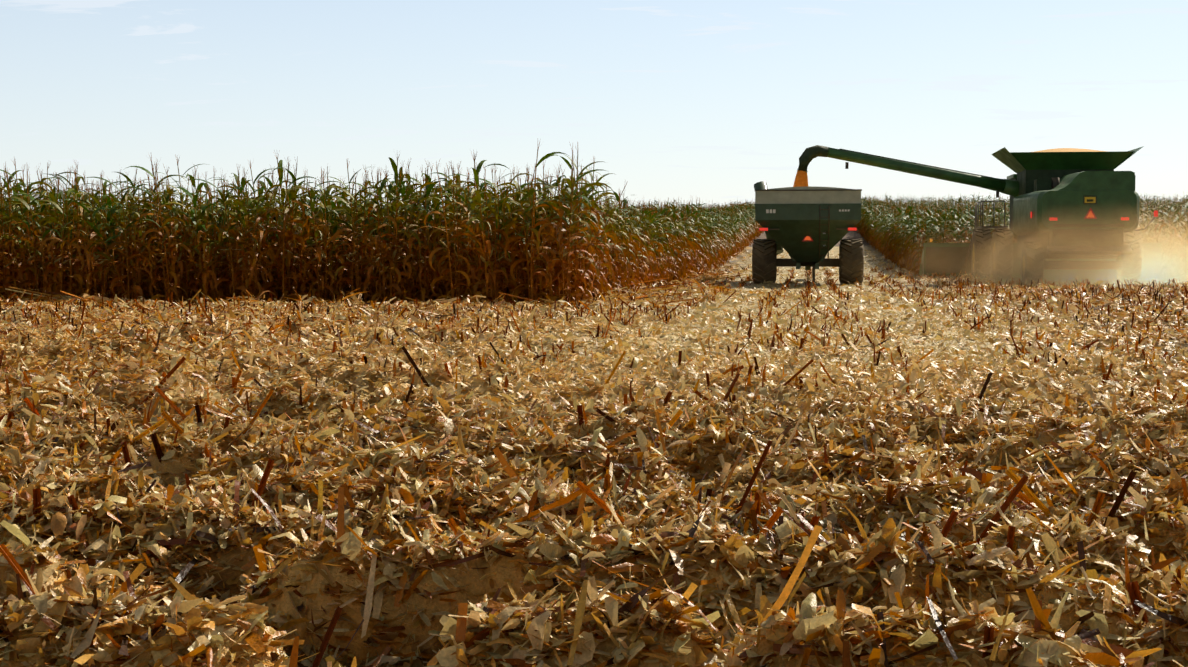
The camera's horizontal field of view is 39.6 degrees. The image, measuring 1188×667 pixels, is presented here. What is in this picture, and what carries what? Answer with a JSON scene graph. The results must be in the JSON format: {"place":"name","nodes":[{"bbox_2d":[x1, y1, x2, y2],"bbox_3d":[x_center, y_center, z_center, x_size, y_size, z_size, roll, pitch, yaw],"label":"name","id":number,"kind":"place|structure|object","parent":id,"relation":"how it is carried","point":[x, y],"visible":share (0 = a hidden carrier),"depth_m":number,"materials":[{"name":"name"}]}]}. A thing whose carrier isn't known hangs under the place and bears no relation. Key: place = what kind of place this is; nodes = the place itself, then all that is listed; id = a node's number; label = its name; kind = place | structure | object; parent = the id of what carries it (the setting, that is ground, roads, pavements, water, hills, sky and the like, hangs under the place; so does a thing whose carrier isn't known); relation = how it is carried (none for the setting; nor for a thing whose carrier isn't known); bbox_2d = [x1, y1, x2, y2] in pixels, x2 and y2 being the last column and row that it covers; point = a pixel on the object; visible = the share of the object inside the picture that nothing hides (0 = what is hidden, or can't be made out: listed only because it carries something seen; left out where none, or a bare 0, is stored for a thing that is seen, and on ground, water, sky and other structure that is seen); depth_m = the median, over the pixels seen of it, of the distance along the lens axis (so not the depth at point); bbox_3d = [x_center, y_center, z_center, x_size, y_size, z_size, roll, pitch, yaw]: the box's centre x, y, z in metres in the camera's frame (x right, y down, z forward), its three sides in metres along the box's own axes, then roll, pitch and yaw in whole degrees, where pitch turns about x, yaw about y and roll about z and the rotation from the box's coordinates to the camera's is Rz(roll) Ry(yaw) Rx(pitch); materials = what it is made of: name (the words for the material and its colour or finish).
{"place":"outdoors","nodes":[
{"label":"outdoors","id":0,"kind":"place"},
{"bbox_2d":[0,0,1187,287],"label":"sky","id":1,"kind":"structure","parent":0,"point":[707,100],"materials":[{"name":"blue"}]},
{"bbox_2d":[748,230,870,246],"bbox_3d":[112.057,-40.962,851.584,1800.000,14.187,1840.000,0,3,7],"label":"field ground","id":2,"kind":"structure","parent":0,"point":[852,235],"depth_m":144.90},
{"bbox_2d":[0,142,706,306],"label":"corn stand","id":3,"kind":"object","parent":2,"relation":"on","point":[525,241],"visible":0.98,"depth_m":35.52,"materials":[{"name":"plant"}]},
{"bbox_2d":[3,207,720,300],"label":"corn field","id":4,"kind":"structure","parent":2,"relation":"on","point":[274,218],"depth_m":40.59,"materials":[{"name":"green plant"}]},
{"bbox_2d":[0,245,1187,666],"bbox_3d":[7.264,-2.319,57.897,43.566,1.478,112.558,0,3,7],"label":"corn residue","id":5,"kind":"object","parent":2,"relation":"on","point":[194,624],"visible":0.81,"depth_m":6.33},
{"bbox_2d":[0,265,1187,666],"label":"corn stubble","id":6,"kind":"object","parent":2,"relation":"on","point":[200,411],"visible":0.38,"depth_m":14.82,"materials":[{"name":"beige plant"}]},
{"bbox_2d":[752,181,863,284],"bbox_3d":[8.126,-3.867,63.079,4.192,4.058,9.777,0,3,7],"label":"grain cart","id":7,"kind":"object","parent":2,"relation":"on","point":[807,227],"visible":0.96,"depth_m":58.82,"materials":[{"name":"green paint"}]},
{"bbox_2d":[599,191,1187,232],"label":"corn canopy","id":8,"kind":"object","parent":2,"relation":"on","point":[960,201],"visible":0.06,"depth_m":164.91,"materials":[{"name":"green plant"}]},
{"bbox_2d":[628,194,1187,277],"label":"corn stand","id":9,"kind":"object","parent":2,"relation":"on","point":[892,232],"visible":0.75,"depth_m":78.64,"materials":[{"name":"green plant"}]},
{"bbox_2d":[793,145,1161,284],"bbox_3d":[15.018,-4.493,63.781,13.015,5.248,15.531,1,3,20],"label":"combine harvester","id":10,"kind":"object","parent":2,"relation":"on","point":[1039,184],"visible":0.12,"depth_m":59.42,"materials":[{"name":"green paint"}]},
{"bbox_2d":[922,205,1187,275],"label":"corn plants","id":11,"kind":"object","parent":2,"relation":"on","point":[1144,241],"visible":0.02,"depth_m":70.78,"materials":[{"name":"green plant"}]}
]}

